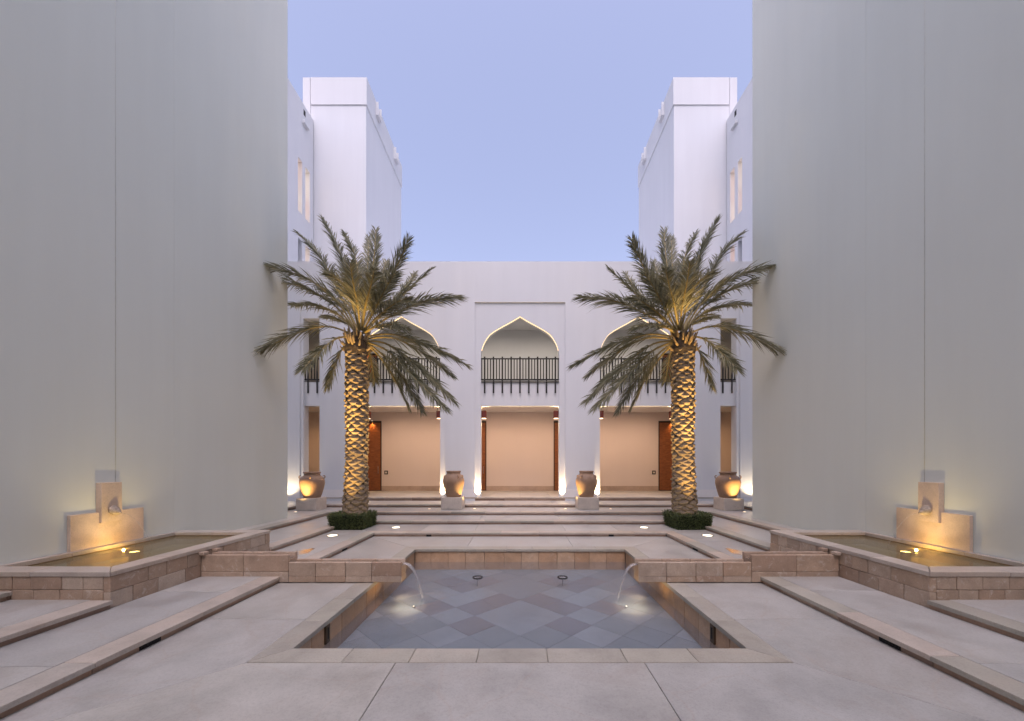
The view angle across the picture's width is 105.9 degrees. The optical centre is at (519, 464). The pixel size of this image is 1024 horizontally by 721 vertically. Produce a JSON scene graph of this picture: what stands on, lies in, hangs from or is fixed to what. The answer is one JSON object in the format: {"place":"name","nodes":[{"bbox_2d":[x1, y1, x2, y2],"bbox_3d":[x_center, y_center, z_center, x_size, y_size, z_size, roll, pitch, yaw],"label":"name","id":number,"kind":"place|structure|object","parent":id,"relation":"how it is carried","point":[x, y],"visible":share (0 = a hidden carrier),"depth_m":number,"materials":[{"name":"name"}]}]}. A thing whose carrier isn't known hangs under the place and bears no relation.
{"place":"outdoors","nodes":[
{"label":"outdoors","id":0,"kind":"place"},
{"bbox_2d":[296,497,326,510],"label":"stone plinth","id":1,"kind":"structure","parent":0,"point":[309,504],"depth_m":14.64,"materials":[{"name":"beige stone"}]},
{"bbox_2d":[298,472,325,497],"bbox_3d":[-8.090,0.786,15.050,0.896,1.000,0.896,0,0,0],"label":"clay jar","id":2,"kind":"object","parent":1,"relation":"on","point":[311,484],"visible":0.99,"depth_m":14.75,"materials":[{"name":"brown ceramic"}]},
{"bbox_2d":[0,507,955,601],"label":"third terrace","id":3,"kind":"structure","parent":0,"point":[297,517],"depth_m":14.09,"materials":[{"name":"stone"}]},
{"bbox_2d":[0,0,287,564],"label":"building wing","id":4,"kind":"structure","parent":3,"relation":"on","point":[143,212],"depth_m":7.86,"materials":[{"name":"white paint"}]},
{"bbox_2d":[67,482,143,551],"bbox_3d":[-7.511,0.990,7.162,0.275,1.320,1.275,0,0,0],"label":"fountain spout","id":5,"kind":"object","parent":4,"relation":"attached to","point":[110,520],"visible":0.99,"depth_m":7.06,"materials":[{"name":"stone"}]},
{"bbox_2d":[0,530,405,607],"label":"fountain basin","id":6,"kind":"object","parent":3,"relation":"on","point":[213,553],"visible":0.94,"depth_m":6.84,"materials":[{"name":"stone"}]},
{"bbox_2d":[129,551,139,561],"bbox_3d":[-6.980,1.688,7.000,0.150,0.225,0.150,0,0,0],"label":"basin lamp","id":7,"kind":"object","parent":6,"relation":"in","point":[134,555],"visible":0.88,"depth_m":6.95,"materials":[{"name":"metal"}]},
{"bbox_2d":[441,496,464,509],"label":"stone plinth","id":8,"kind":"structure","parent":3,"relation":"on","point":[452,503],"depth_m":14.95,"materials":[{"name":"beige stone"}]},
{"bbox_2d":[443,471,463,496],"bbox_3d":[-2.640,0.767,15.380,0.836,1.035,0.836,0,0,0],"label":"clay jar","id":9,"kind":"object","parent":8,"relation":"on","point":[453,482],"visible":1,"depth_m":15.09,"materials":[{"name":"brown ceramic"}]},
{"bbox_2d":[575,496,598,509],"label":"stone plinth","id":10,"kind":"structure","parent":3,"relation":"on","point":[586,503],"depth_m":14.95,"materials":[{"name":"beige stone"}]},
{"bbox_2d":[576,471,596,496],"bbox_3d":[2.640,0.767,15.380,0.836,1.035,0.836,0,0,0],"label":"clay jar","id":11,"kind":"object","parent":10,"relation":"on","point":[586,482],"visible":1,"depth_m":15.09,"materials":[{"name":"brown ceramic"}]},
{"bbox_2d":[634,530,1023,607],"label":"fountain basin","id":12,"kind":"object","parent":3,"relation":"on","point":[826,553],"visible":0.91,"depth_m":6.84,"materials":[{"name":"stone"}]},
{"bbox_2d":[900,551,910,561],"bbox_3d":[6.980,1.688,7.000,0.150,0.225,0.150,0,0,0],"label":"basin lamp","id":13,"kind":"object","parent":12,"relation":"in","point":[905,555],"visible":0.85,"depth_m":6.95,"materials":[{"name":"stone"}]},
{"bbox_2d":[752,0,1023,561],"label":"building wing","id":14,"kind":"structure","parent":3,"relation":"on","point":[888,210],"depth_m":8.03,"materials":[{"name":"white paint"}]},
{"bbox_2d":[896,482,972,551],"bbox_3d":[7.511,0.990,7.162,0.275,1.320,1.275,0,0,0],"label":"wall fountain","id":15,"kind":"object","parent":14,"relation":"attached to","point":[929,520],"visible":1,"depth_m":7.06,"materials":[{"name":"stone"}]},
{"bbox_2d":[0,536,1023,720],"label":"pavement","id":16,"kind":"structure","parent":0,"point":[204,670],"depth_m":3.74,"materials":[{"name":"stone"}]},
{"bbox_2d":[247,547,792,663],"bbox_3d":[0.000,2.748,6.997,5.805,1.303,5.790,0,0,0],"label":"pool basin","id":17,"kind":"object","parent":16,"relation":"in","point":[507,609],"visible":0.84,"depth_m":6.31,"materials":[{"name":"tile"}]},
{"bbox_2d":[472,575,482,585],"bbox_3d":[-0.910,2.501,8.280,0.224,0.198,0.224,0,0,0],"label":"pool jet","id":18,"kind":"object","parent":17,"relation":"on","point":[477,577],"visible":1,"depth_m":8.29,"materials":[{"name":"grey metal"}]},
{"bbox_2d":[557,575,567,585],"bbox_3d":[0.910,2.501,8.280,0.224,0.198,0.224,0,0,0],"label":"pool jet","id":19,"kind":"object","parent":17,"relation":"on","point":[562,577],"visible":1,"depth_m":8.29,"materials":[{"name":"grey metal"}]},
{"bbox_2d":[0,524,1023,718],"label":"terrace","id":20,"kind":"structure","parent":0,"point":[37,667],"depth_m":4.88,"materials":[{"name":"stone"}]},
{"bbox_2d":[294,548,314,554],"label":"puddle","id":21,"kind":"object","parent":20,"relation":"on","point":[300,552],"visible":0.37,"depth_m":8.80,"materials":[{"name":"liquid"}]},
{"bbox_2d":[326,509,377,529],"bbox_3d":[-5.269,1.720,12.202,1.224,0.578,1.228,0,0,0],"label":"clipped hedge","id":22,"kind":"object","parent":20,"relation":"on","point":[337,520],"visible":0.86,"depth_m":11.71,"materials":[{"name":"green plant"}]},
{"bbox_2d":[251,214,473,514],"bbox_3d":[-5.269,-3.131,12.191,7.799,10.251,4.416,0,0,8],"label":"palm tree","id":23,"kind":"object","parent":20,"relation":"on","point":[358,292],"visible":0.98,"depth_m":11.85,"materials":[{"name":"green plant"}]},
{"bbox_2d":[566,214,786,514],"bbox_3d":[5.273,-3.131,12.186,7.787,10.251,4.418,0,0,-8],"label":"palm tree","id":24,"kind":"object","parent":20,"relation":"on","point":[676,298],"visible":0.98,"depth_m":11.85,"materials":[{"name":"green plant"}]},
{"bbox_2d":[662,509,712,529],"bbox_3d":[5.261,1.720,12.202,1.224,0.578,1.228,0,0,0],"label":"clipped hedge","id":25,"kind":"object","parent":20,"relation":"on","point":[700,520],"visible":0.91,"depth_m":11.70,"materials":[{"name":"green plant"}]},
{"bbox_2d":[725,548,745,554],"bbox_3d":[5.101,1.980,8.463,0.734,0.001,1.380,0,0,0],"label":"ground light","id":26,"kind":"object","parent":20,"relation":"on","point":[739,552],"visible":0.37,"depth_m":8.80,"materials":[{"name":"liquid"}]},
{"bbox_2d":[0,515,1023,646],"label":"second terrace","id":27,"kind":"structure","parent":0,"point":[21,619],"depth_m":5.27,"materials":[{"name":"stone"}]},
{"bbox_2d":[300,491,739,500],"bbox_3d":[0.000,2.486,19.541,28.000,2.027,4.317,0,0,0],"label":"porch","id":28,"kind":"object","parent":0,"point":[519,496],"visible":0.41,"depth_m":17.82,"materials":[{"name":"stone"}]},
{"bbox_2d":[288,261,751,500],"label":"arcade building","id":29,"kind":"structure","parent":28,"relation":"on","point":[520,336],"depth_m":17.46,"materials":[{"name":"white paint"}]},
{"bbox_2d":[288,79,312,260],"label":"wing","id":30,"kind":"structure","parent":29,"relation":"on","point":[300,170],"depth_m":20.72,"materials":[{"name":"white paint"}]},
{"bbox_2d":[303,77,401,260],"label":"tower","id":31,"kind":"structure","parent":29,"relation":"on","point":[357,176],"depth_m":22.05,"materials":[{"name":"white paint"}]},
{"bbox_2d":[369,353,377,378],"bbox_3d":[-8.575,-4.985,21.562,1.250,2.430,0.044,0,0,0],"label":"door","id":32,"kind":"structure","parent":29,"relation":"in","point":[375,355],"depth_m":21.54,"materials":[{"name":"brown wood"}]},
{"bbox_2d":[366,421,381,490],"bbox_3d":[-8.340,-0.488,21.562,1.220,3.884,0.044,0,0,0],"label":"door","id":33,"kind":"structure","parent":29,"relation":"in","point":[374,462],"depth_m":21.54,"materials":[{"name":"brown wood"}]},
{"bbox_2d":[482,421,485,490],"bbox_3d":[-2.490,-0.488,21.536,1.220,3.884,0.096,0,0,0],"label":"door","id":34,"kind":"structure","parent":29,"relation":"in","point":[483,422],"depth_m":21.54,"materials":[{"name":"brown wood"}]},
{"bbox_2d":[554,421,557,490],"bbox_3d":[2.490,-0.488,21.562,1.220,3.884,0.044,0,0,0],"label":"door","id":35,"kind":"structure","parent":29,"relation":"in","point":[555,422],"depth_m":21.54,"materials":[{"name":"brown wood"}]},
{"bbox_2d":[658,421,673,490],"bbox_3d":[8.340,-0.488,21.562,1.220,3.884,0.044,0,0,0],"label":"door","id":36,"kind":"structure","parent":29,"relation":"in","point":[665,462],"depth_m":21.54,"materials":[{"name":"brown wood"}]},
{"bbox_2d":[662,353,671,378],"bbox_3d":[8.575,-4.985,21.562,1.250,2.430,0.044,0,0,0],"label":"door","id":37,"kind":"structure","parent":29,"relation":"in","point":[665,355],"depth_m":21.54,"materials":[{"name":"brown wood"}]},
{"bbox_2d":[638,77,736,260],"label":"tower","id":38,"kind":"structure","parent":29,"relation":"on","point":[682,176],"depth_m":22.05,"materials":[{"name":"white paint"}]},
{"bbox_2d":[727,79,751,260],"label":"wing","id":39,"kind":"structure","parent":29,"relation":"on","point":[739,170],"depth_m":20.72,"materials":[{"name":"white paint"}]},
{"bbox_2d":[288,501,751,509],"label":"fourth terrace","id":40,"kind":"structure","parent":0,"point":[292,505],"depth_m":15.80,"materials":[{"name":"stone"}]},
{"bbox_2d":[288,0,751,260],"label":"sky","id":41,"kind":"structure","parent":0,"point":[520,130],"materials":[{"name":"blue"}]},
{"bbox_2d":[713,497,743,510],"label":"stone plinth","id":42,"kind":"structure","parent":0,"point":[730,504],"depth_m":14.64,"materials":[{"name":"beige stone"}]},
{"bbox_2d":[714,472,740,497],"bbox_3d":[8.090,0.786,15.050,0.896,1.000,0.896,0,0,0],"label":"clay jar","id":43,"kind":"object","parent":42,"relation":"on","point":[727,484],"visible":1,"depth_m":14.75,"materials":[{"name":"brown ceramic"}]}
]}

